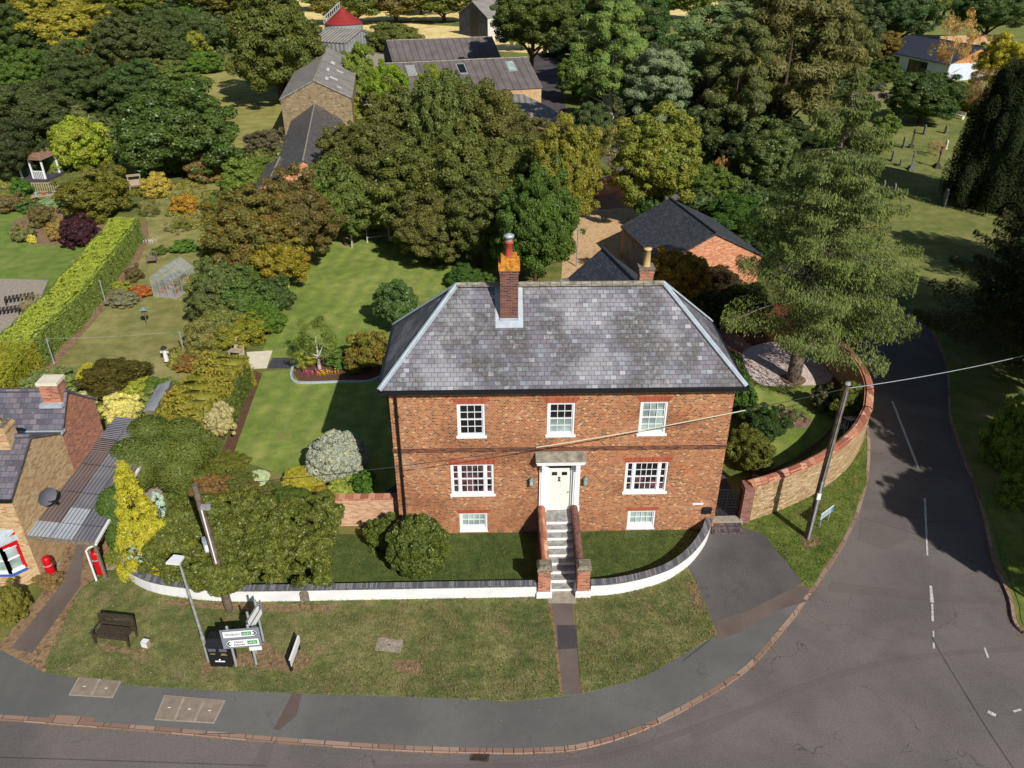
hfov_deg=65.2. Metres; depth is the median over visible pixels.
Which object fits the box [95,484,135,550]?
shrub
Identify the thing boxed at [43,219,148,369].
hedge border
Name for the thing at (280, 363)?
garden path
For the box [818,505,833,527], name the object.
name sign
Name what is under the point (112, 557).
shrub
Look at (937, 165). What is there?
grave cross
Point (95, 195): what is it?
shrub
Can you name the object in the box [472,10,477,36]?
doorway
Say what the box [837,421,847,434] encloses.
cafe chair
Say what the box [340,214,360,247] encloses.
tree
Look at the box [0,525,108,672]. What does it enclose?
driveway
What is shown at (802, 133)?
tree
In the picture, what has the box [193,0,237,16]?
tree
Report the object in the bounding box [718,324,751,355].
red path
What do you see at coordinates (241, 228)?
tree
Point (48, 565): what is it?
red bollard
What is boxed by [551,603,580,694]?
front path
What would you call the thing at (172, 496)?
shrub
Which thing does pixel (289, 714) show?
pavement repair
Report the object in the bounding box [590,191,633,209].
brick drive
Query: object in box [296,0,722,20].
field
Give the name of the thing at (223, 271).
shrub
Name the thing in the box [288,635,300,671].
street name plate
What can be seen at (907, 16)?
tree
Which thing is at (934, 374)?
overhead cable
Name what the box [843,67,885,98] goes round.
shrub
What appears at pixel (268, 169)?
lean to
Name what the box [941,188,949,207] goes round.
gravestone
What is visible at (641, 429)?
cable sleeve
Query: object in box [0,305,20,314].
garden lounger
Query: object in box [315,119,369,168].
tree
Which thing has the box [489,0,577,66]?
tree
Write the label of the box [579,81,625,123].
tree
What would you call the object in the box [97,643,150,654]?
bare earth
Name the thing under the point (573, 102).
ground
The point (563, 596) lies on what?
step slab
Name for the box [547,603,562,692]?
bare earth
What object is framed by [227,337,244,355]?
wooden seat
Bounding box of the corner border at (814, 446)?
[745,376,842,479]
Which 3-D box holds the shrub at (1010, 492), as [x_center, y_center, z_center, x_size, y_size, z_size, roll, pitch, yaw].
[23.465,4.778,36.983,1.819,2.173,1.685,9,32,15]
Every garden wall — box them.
[300,493,399,526]
[736,333,873,523]
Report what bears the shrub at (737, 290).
on the garden ground at (734, 474)
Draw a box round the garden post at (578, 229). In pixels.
[575,227,579,266]
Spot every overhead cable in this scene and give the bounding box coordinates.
[199,389,842,486]
[850,355,1023,387]
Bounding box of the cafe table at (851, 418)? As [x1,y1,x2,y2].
[843,415,856,430]
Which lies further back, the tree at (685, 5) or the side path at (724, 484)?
the tree at (685, 5)
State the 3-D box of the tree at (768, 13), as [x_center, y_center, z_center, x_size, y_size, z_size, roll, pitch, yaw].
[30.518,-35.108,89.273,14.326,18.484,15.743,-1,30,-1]
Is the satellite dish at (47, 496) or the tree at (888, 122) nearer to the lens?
the satellite dish at (47, 496)
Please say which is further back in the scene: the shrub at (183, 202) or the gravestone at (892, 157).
the gravestone at (892, 157)
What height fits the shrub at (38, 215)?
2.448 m
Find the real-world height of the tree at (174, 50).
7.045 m
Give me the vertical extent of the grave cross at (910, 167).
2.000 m
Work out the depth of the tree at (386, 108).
74.85 m
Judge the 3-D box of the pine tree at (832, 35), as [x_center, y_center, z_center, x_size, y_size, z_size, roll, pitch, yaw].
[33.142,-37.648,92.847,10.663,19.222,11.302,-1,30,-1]
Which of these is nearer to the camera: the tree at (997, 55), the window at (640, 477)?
the window at (640, 477)
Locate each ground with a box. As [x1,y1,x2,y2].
[0,0,866,749]
[556,58,580,115]
[558,1,1023,629]
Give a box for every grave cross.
[907,151,915,170]
[933,148,942,168]
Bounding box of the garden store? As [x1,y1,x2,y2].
[144,380,172,415]
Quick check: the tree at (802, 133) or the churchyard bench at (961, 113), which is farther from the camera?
the churchyard bench at (961, 113)
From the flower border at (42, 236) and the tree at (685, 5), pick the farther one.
the tree at (685, 5)
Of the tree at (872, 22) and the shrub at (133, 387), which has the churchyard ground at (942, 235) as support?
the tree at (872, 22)
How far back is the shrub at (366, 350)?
47.62 m
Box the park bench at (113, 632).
[90,613,137,646]
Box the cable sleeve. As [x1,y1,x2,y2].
[536,410,744,447]
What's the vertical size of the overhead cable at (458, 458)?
1.667 m
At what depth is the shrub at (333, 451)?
38.20 m
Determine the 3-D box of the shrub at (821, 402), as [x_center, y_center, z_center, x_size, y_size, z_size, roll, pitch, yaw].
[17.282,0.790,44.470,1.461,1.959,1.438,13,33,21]
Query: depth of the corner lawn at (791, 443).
43.81 m
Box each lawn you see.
[0,212,86,284]
[56,275,192,392]
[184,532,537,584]
[235,369,395,493]
[263,230,499,364]
[581,529,700,578]
[743,384,834,471]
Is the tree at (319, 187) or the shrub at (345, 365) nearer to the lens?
the shrub at (345, 365)
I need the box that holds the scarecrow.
[160,346,168,361]
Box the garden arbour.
[126,173,140,189]
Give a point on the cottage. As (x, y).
(51, 431)
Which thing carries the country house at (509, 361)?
on the garden ground at (734, 474)
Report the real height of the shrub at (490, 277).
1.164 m
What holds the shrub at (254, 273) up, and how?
on the flower border at (266, 333)
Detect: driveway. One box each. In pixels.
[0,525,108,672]
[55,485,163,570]
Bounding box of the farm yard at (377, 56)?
[359,52,384,105]
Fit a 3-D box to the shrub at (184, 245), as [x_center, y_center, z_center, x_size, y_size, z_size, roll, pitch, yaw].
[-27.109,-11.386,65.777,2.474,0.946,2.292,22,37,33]
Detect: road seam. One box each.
[0,757,266,765]
[864,518,937,548]
[932,637,1013,767]
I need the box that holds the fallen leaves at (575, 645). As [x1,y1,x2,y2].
[157,538,790,722]
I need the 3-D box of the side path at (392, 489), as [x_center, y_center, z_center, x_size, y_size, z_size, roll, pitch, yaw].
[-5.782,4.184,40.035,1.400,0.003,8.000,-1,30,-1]
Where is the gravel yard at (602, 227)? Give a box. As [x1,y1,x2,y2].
[561,199,636,278]
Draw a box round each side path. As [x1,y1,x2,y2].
[385,426,396,492]
[715,472,735,514]
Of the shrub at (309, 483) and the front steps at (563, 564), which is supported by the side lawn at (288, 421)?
the shrub at (309, 483)
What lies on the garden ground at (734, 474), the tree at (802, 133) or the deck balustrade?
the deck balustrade
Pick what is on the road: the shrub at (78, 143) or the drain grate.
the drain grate
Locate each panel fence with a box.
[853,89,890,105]
[939,34,998,44]
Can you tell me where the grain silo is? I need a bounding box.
[323,2,362,29]
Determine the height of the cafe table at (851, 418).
0.735 m
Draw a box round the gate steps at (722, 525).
[711,516,743,534]
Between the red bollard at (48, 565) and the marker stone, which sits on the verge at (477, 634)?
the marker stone
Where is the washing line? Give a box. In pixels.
[47,331,176,338]
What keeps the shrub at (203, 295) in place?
on the flower border at (266, 333)
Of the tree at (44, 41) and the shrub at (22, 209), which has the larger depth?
the tree at (44, 41)
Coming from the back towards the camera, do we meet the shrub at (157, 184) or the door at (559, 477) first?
the shrub at (157, 184)
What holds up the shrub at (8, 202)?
on the garden ground at (734, 474)
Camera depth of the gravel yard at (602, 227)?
69.24 m
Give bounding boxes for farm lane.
[533,53,568,114]
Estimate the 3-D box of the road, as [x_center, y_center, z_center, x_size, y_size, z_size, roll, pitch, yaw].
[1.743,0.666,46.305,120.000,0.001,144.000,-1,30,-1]
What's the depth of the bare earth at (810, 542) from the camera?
35.31 m
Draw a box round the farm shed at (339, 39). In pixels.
[319,27,369,51]
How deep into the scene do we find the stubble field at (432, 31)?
190.78 m
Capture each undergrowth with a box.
[0,8,231,173]
[0,176,221,372]
[231,30,378,189]
[555,30,869,234]
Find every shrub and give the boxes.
[0,191,25,212]
[0,577,31,625]
[7,221,35,241]
[8,176,34,196]
[14,199,39,213]
[17,293,39,309]
[17,366,78,391]
[26,198,56,227]
[26,234,36,243]
[31,571,63,590]
[37,196,60,207]
[44,217,65,240]
[46,115,117,169]
[50,160,139,223]
[57,212,100,249]
[66,99,89,124]
[74,357,154,400]
[75,362,93,385]
[78,96,117,116]
[78,391,97,403]
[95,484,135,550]
[97,391,144,423]
[103,289,142,308]
[103,546,131,567]
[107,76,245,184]
[111,281,131,292]
[117,376,152,402]
[123,263,144,282]
[129,285,152,296]
[135,387,154,415]
[137,194,160,215]
[138,171,171,198]
[139,376,178,403]
[150,244,167,256]
[151,463,200,490]
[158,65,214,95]
[163,216,192,233]
[166,468,210,501]
[167,238,199,252]
[169,193,198,212]
[171,353,200,372]
[173,273,194,290]
[175,50,226,72]
[182,151,221,181]
[183,255,248,293]
[183,280,229,318]
[183,317,218,354]
[187,474,231,502]
[192,301,244,340]
[199,238,221,263]
[200,189,245,209]
[200,449,252,474]
[202,400,236,439]
[207,198,218,214]
[208,311,270,349]
[211,278,280,316]
[215,157,260,191]
[217,468,258,501]
[226,253,268,289]
[227,479,270,511]
[242,127,285,153]
[242,302,287,337]
[249,157,274,174]
[251,469,270,485]
[257,273,296,310]
[259,481,282,494]
[270,481,316,502]
[281,465,323,490]
[290,347,319,368]
[304,429,369,484]
[311,484,336,493]
[324,347,346,369]
[327,475,354,493]
[342,358,363,373]
[344,331,387,372]
[348,469,375,493]
[354,96,369,120]
[362,511,395,554]
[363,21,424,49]
[385,513,451,579]
[445,262,481,284]
[470,271,496,281]
[541,38,574,58]
[614,97,636,124]
[684,163,742,199]
[690,290,733,328]
[705,264,743,292]
[707,193,781,232]
[714,155,730,170]
[720,281,773,321]
[725,423,776,473]
[731,359,758,416]
[736,402,793,442]
[737,230,791,269]
[788,406,811,421]
[809,381,835,412]
[816,299,869,338]
[829,381,863,421]
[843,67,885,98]
[870,56,903,82]
[927,141,946,154]
[954,84,981,112]
[976,393,1023,474]
[995,470,1023,512]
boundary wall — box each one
[120,552,535,601]
[590,518,712,595]
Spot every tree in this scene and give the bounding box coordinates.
[0,0,28,7]
[0,2,41,55]
[0,44,54,89]
[0,80,75,136]
[0,117,49,179]
[11,0,118,46]
[22,0,73,8]
[29,43,43,50]
[32,51,115,111]
[36,26,88,52]
[43,38,86,60]
[56,39,106,63]
[76,48,112,64]
[84,4,165,68]
[89,0,144,12]
[96,58,167,110]
[109,414,219,492]
[114,59,127,64]
[122,0,168,12]
[132,3,190,42]
[150,58,183,69]
[153,32,194,61]
[169,0,200,8]
[171,6,191,21]
[175,6,227,49]
[185,30,212,51]
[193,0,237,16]
[200,182,305,270]
[224,0,325,104]
[245,236,313,281]
[250,162,346,254]
[289,313,339,368]
[307,153,379,245]
[308,0,349,17]
[312,178,341,250]
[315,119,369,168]
[323,0,380,17]
[326,122,403,231]
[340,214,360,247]
[341,41,377,101]
[360,75,436,147]
[361,136,435,228]
[366,58,409,101]
[366,175,396,235]
[371,0,421,22]
[372,279,418,323]
[390,189,460,266]
[399,67,487,154]
[405,132,496,203]
[408,0,472,22]
[413,63,458,86]
[429,78,534,150]
[433,163,507,267]
[471,132,538,196]
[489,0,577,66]
[489,154,585,280]
[494,114,551,161]
[507,38,526,50]
[532,111,603,217]
[556,49,611,94]
[560,0,596,30]
[562,101,616,152]
[568,21,603,52]
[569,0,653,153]
[575,0,661,62]
[575,80,624,98]
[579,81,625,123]
[580,91,620,119]
[593,0,680,63]
[596,123,632,173]
[607,63,651,97]
[607,100,702,206]
[622,48,693,124]
[626,88,697,127]
[632,187,665,215]
[633,106,670,126]
[639,40,665,80]
[650,246,712,300]
[657,66,703,89]
[658,4,753,107]
[665,0,677,10]
[666,104,726,157]
[670,0,717,11]
[684,64,735,103]
[691,24,726,55]
[702,17,776,153]
[705,0,801,91]
[709,112,752,159]
[726,0,868,124]
[731,115,802,185]
[743,2,778,7]
[756,106,775,132]
[762,111,823,150]
[763,0,854,120]
[765,102,791,118]
[798,10,881,123]
[806,27,815,34]
[815,0,886,61]
[817,122,867,165]
[867,0,946,38]
[871,30,905,59]
[872,112,902,138]
[877,71,968,123]
[925,0,966,19]
[926,7,981,80]
[949,0,1023,34]
[966,68,1002,105]
[968,32,1023,83]
[974,218,1023,336]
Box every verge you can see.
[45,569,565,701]
[575,567,716,694]
[744,448,866,588]
[983,493,1023,623]
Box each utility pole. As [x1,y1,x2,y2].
[191,483,232,611]
[804,381,850,540]
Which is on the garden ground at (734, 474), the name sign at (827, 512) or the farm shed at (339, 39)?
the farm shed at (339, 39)
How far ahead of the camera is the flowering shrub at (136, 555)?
32.91 m
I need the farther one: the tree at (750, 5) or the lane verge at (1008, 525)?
the tree at (750, 5)
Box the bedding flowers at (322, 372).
[312,368,338,375]
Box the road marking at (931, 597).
[929,585,933,602]
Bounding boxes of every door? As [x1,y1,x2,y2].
[547,466,570,509]
[622,233,634,268]
[634,245,643,273]
[906,59,927,75]
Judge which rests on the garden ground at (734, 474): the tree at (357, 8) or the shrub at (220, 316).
the tree at (357, 8)
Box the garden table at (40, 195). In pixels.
[31,193,53,199]
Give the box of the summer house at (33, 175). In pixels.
[19,149,63,181]
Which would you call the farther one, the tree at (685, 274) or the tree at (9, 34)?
the tree at (9, 34)
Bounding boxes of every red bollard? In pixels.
[41,555,55,573]
[90,550,102,574]
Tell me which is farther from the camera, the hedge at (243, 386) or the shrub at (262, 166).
the shrub at (262, 166)
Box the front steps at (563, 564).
[536,505,591,598]
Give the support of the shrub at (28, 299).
on the garden ground at (734, 474)
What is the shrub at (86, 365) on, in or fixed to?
on the neighbour lawn at (170, 316)
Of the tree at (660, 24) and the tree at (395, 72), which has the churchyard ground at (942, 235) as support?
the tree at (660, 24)
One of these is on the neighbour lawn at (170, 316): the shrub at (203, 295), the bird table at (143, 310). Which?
the bird table at (143, 310)
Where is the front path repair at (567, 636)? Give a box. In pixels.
[557,625,577,649]
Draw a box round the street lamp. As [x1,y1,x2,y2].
[166,555,209,662]
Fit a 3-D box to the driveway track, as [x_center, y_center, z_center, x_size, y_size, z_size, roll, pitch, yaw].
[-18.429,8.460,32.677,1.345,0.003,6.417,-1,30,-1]
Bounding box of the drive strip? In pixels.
[712,586,816,639]
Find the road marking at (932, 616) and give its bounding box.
[931,604,933,620]
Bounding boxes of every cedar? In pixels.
[912,198,1023,375]
[972,208,1023,263]
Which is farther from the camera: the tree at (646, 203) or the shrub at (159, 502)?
the tree at (646, 203)
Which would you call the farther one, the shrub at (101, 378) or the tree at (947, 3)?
the tree at (947, 3)
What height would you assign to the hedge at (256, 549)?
2.132 m
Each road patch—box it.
[251,742,275,767]
[828,581,1008,604]
[859,512,908,548]
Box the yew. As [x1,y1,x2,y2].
[939,51,1023,215]
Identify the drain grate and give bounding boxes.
[470,753,488,761]
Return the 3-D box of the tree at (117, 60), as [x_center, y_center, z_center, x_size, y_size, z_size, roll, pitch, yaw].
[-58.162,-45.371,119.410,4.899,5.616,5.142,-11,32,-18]
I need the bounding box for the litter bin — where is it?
[205,632,236,666]
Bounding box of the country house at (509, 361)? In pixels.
[376,233,749,532]
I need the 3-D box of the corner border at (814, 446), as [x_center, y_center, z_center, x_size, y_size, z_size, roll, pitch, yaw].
[16.956,1.545,44.605,2.956,0.003,16.548,17,34,27]
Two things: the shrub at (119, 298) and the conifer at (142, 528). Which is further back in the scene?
the shrub at (119, 298)
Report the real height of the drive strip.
0.003 m
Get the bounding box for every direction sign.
[219,624,262,666]
[246,599,264,653]
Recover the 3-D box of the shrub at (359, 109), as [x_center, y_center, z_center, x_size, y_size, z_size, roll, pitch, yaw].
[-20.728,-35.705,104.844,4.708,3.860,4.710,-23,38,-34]
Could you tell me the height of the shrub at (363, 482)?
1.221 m
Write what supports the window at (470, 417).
in the country house at (509, 361)
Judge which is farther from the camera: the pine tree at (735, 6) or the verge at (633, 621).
the pine tree at (735, 6)
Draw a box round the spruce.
[719,69,924,382]
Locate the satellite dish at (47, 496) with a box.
[38,487,56,505]
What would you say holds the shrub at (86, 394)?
on the garden ground at (734, 474)
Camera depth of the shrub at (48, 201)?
74.95 m
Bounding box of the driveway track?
[11,544,84,652]
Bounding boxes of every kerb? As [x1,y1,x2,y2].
[0,336,869,753]
[929,330,1023,634]
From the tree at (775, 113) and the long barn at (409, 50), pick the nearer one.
the tree at (775, 113)
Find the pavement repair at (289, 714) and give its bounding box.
[273,693,301,730]
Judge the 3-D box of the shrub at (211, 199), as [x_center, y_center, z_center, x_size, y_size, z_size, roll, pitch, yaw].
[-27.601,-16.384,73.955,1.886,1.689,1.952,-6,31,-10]
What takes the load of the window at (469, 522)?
in the country house at (509, 361)
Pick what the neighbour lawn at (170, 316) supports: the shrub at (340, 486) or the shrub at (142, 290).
the shrub at (142, 290)
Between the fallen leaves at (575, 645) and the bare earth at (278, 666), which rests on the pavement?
the fallen leaves at (575, 645)
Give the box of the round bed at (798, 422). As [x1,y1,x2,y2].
[776,409,811,427]
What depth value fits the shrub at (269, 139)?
91.55 m
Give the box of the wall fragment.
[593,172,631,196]
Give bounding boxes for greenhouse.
[149,257,193,298]
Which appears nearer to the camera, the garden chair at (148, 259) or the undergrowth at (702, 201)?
the garden chair at (148, 259)
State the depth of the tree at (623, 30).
86.81 m
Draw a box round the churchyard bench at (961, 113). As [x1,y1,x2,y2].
[954,111,965,119]
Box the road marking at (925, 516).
[924,498,927,555]
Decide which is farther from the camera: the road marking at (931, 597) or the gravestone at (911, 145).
the gravestone at (911, 145)
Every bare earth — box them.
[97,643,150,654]
[157,599,338,611]
[200,640,311,672]
[392,659,421,672]
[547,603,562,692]
[685,581,705,611]
[799,535,820,548]
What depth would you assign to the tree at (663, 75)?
112.04 m
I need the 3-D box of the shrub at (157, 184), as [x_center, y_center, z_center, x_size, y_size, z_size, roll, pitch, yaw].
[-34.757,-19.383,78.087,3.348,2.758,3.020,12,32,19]
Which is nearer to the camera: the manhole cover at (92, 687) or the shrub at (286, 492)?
the manhole cover at (92, 687)
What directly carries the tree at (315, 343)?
on the flower border at (367, 373)
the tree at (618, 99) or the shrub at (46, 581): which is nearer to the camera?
the shrub at (46, 581)
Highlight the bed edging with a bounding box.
[290,366,379,383]
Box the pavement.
[0,586,799,747]
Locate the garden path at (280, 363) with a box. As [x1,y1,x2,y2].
[268,357,297,367]
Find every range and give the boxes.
[277,103,342,186]
[568,246,636,280]
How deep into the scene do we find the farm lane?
134.09 m
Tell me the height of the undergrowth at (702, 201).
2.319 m
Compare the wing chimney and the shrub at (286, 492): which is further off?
the wing chimney
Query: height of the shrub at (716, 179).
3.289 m
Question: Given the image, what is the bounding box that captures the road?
[0,132,1023,767]
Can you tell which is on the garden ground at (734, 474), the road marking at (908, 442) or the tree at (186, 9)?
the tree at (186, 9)
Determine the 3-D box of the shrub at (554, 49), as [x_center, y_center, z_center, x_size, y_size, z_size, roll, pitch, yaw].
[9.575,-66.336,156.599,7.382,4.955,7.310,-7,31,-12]
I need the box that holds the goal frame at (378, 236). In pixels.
[366,224,389,242]
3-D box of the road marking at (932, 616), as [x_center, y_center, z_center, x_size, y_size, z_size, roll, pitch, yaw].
[16.752,9.096,31.868,0.093,0.001,1.007,12,32,20]
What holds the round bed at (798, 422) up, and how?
on the corner lawn at (791, 443)
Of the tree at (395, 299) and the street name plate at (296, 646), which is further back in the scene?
the tree at (395, 299)
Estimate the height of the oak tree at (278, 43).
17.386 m
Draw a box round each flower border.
[12,208,104,244]
[192,307,268,343]
[221,371,261,453]
[293,357,381,380]
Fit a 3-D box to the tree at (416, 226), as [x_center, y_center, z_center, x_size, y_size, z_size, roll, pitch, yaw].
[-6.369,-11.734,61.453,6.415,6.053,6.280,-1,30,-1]
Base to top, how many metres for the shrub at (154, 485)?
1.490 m
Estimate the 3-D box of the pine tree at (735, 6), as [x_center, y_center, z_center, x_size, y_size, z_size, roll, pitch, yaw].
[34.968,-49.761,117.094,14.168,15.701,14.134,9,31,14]
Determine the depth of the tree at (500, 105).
72.78 m
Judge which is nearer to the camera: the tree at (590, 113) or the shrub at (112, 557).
the shrub at (112, 557)
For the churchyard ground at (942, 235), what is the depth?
65.88 m
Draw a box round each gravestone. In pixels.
[890,150,894,161]
[901,137,905,148]
[908,129,915,148]
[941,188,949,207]
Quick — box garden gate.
[715,489,742,515]
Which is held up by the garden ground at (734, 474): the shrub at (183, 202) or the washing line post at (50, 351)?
the shrub at (183, 202)
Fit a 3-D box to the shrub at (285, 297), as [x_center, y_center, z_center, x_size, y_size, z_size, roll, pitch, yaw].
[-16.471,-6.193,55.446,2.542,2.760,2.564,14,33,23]
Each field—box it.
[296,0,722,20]
[316,21,568,54]
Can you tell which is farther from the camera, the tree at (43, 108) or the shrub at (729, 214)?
the tree at (43, 108)
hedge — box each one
[0,217,144,366]
[0,340,42,388]
[137,485,344,596]
[152,352,256,435]
[221,368,253,433]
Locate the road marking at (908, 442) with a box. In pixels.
[891,401,918,467]
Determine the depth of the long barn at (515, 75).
113.98 m
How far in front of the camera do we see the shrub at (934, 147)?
91.99 m
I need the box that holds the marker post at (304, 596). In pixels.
[300,591,309,602]
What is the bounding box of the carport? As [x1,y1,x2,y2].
[26,416,157,580]
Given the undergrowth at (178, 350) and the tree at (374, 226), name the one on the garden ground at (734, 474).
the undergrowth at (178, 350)
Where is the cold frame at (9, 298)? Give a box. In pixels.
[4,292,33,305]
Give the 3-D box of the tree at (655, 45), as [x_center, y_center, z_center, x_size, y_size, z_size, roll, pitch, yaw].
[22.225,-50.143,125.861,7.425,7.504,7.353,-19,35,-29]
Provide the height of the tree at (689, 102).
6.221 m
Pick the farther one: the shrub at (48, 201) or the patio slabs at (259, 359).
the shrub at (48, 201)
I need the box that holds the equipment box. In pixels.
[201,536,209,553]
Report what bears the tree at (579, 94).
on the ground at (573, 102)
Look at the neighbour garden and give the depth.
68.30 m
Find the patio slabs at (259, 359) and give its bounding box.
[247,350,272,368]
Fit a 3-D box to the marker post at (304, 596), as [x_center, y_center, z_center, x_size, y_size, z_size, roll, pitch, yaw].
[-8.310,8.519,32.068,0.340,0.560,0.100,-3,30,-6]
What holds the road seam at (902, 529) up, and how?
on the road patch at (880, 535)
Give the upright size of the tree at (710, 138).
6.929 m
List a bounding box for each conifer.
[113,460,171,583]
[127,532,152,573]
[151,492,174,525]
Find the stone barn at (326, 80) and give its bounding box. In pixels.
[279,46,358,134]
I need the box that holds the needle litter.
[717,303,870,350]
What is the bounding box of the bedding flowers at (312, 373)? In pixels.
[295,369,319,376]
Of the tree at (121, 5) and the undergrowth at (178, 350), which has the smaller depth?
the undergrowth at (178, 350)
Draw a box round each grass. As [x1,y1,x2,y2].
[202,68,285,153]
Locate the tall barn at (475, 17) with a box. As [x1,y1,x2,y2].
[458,0,500,39]
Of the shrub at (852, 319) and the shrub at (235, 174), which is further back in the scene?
the shrub at (235, 174)
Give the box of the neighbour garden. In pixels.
[137,172,222,297]
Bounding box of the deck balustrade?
[30,182,59,192]
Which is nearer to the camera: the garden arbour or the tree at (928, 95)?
the garden arbour
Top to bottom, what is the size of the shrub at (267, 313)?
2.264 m
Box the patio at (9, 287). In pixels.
[0,279,47,332]
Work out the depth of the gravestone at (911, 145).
95.36 m
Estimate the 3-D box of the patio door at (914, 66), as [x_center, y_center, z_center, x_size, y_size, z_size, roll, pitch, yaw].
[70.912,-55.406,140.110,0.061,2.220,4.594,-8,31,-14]
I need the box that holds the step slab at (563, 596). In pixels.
[548,591,575,603]
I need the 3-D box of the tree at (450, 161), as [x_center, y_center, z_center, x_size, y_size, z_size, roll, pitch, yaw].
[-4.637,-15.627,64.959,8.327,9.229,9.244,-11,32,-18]
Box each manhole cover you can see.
[69,677,120,697]
[154,695,225,723]
[375,637,403,652]
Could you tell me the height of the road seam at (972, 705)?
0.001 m
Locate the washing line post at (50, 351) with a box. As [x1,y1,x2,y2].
[45,338,54,363]
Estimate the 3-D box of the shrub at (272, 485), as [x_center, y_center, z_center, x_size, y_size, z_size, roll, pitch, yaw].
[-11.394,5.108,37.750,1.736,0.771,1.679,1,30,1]
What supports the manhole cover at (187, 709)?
on the pavement
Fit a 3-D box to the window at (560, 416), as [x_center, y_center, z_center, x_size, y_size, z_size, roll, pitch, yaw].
[2.013,1.463,32.919,1.260,1.650,0.190,-1,30,-1]
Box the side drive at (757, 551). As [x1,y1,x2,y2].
[688,528,802,620]
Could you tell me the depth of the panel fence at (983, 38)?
172.89 m
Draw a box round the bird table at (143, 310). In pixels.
[139,307,147,325]
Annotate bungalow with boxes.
[882,34,990,79]
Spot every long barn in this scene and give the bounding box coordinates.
[383,36,500,62]
[385,56,542,105]
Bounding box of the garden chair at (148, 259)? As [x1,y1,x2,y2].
[145,251,157,265]
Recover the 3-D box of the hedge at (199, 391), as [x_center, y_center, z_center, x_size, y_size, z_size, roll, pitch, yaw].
[-16.893,0.846,43.554,3.379,2.414,7.693,3,30,5]
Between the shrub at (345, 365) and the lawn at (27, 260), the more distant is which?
the lawn at (27, 260)
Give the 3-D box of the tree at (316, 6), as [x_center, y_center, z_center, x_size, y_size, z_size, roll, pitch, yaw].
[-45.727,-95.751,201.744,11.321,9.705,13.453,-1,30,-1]
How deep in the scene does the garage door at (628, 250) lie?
63.05 m
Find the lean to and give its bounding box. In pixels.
[255,156,282,189]
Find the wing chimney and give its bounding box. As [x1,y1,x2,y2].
[637,247,655,279]
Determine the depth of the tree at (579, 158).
59.07 m
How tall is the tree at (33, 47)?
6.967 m
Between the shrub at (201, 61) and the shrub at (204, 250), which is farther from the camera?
the shrub at (201, 61)
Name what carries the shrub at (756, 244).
on the garden ground at (734, 474)
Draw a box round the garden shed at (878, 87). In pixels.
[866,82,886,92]
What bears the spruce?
on the garden ground at (734, 474)
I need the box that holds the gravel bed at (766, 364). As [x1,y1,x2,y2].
[742,341,832,385]
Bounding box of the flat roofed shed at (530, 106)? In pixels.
[510,94,566,135]
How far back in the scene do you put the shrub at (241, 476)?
37.94 m
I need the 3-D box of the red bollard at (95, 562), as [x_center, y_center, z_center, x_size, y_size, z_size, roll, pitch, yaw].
[-17.254,7.417,33.306,0.350,1.200,0.360,-1,30,-1]
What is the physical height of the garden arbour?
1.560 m
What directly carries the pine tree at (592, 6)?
on the churchyard ground at (942, 235)
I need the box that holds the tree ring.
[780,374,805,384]
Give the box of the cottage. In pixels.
[0,374,113,589]
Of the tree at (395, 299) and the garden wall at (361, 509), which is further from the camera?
the tree at (395, 299)
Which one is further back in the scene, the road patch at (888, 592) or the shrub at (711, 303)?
the shrub at (711, 303)
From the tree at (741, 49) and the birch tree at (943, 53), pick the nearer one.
the tree at (741, 49)
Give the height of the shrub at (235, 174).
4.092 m
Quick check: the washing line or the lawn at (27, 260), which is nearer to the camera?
the washing line
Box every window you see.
[450,464,495,496]
[456,404,486,438]
[459,513,487,531]
[545,403,575,437]
[622,462,668,494]
[626,511,655,529]
[636,402,668,435]
[893,56,899,62]
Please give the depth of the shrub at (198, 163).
81.80 m
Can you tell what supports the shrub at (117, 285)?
on the hedge border at (66, 347)
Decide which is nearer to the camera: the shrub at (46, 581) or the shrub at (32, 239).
the shrub at (46, 581)
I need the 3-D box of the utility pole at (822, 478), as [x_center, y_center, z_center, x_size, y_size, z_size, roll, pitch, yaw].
[13.166,3.393,33.511,0.404,8.002,0.380,-1,30,-1]
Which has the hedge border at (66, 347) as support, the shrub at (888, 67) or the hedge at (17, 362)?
the hedge at (17, 362)
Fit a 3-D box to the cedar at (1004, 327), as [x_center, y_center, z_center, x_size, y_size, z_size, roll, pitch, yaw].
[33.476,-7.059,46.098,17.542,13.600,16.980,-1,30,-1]
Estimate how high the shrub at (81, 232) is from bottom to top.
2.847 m
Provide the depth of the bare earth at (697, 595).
32.49 m
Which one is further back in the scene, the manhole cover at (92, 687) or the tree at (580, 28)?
the tree at (580, 28)
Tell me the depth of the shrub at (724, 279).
56.91 m
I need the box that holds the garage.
[620,197,763,283]
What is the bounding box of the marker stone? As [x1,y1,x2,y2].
[140,638,150,648]
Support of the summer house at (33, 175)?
on the garden ground at (734, 474)
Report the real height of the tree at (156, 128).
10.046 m
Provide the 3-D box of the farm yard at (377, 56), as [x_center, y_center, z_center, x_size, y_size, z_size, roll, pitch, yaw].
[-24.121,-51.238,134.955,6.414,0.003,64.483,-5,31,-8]

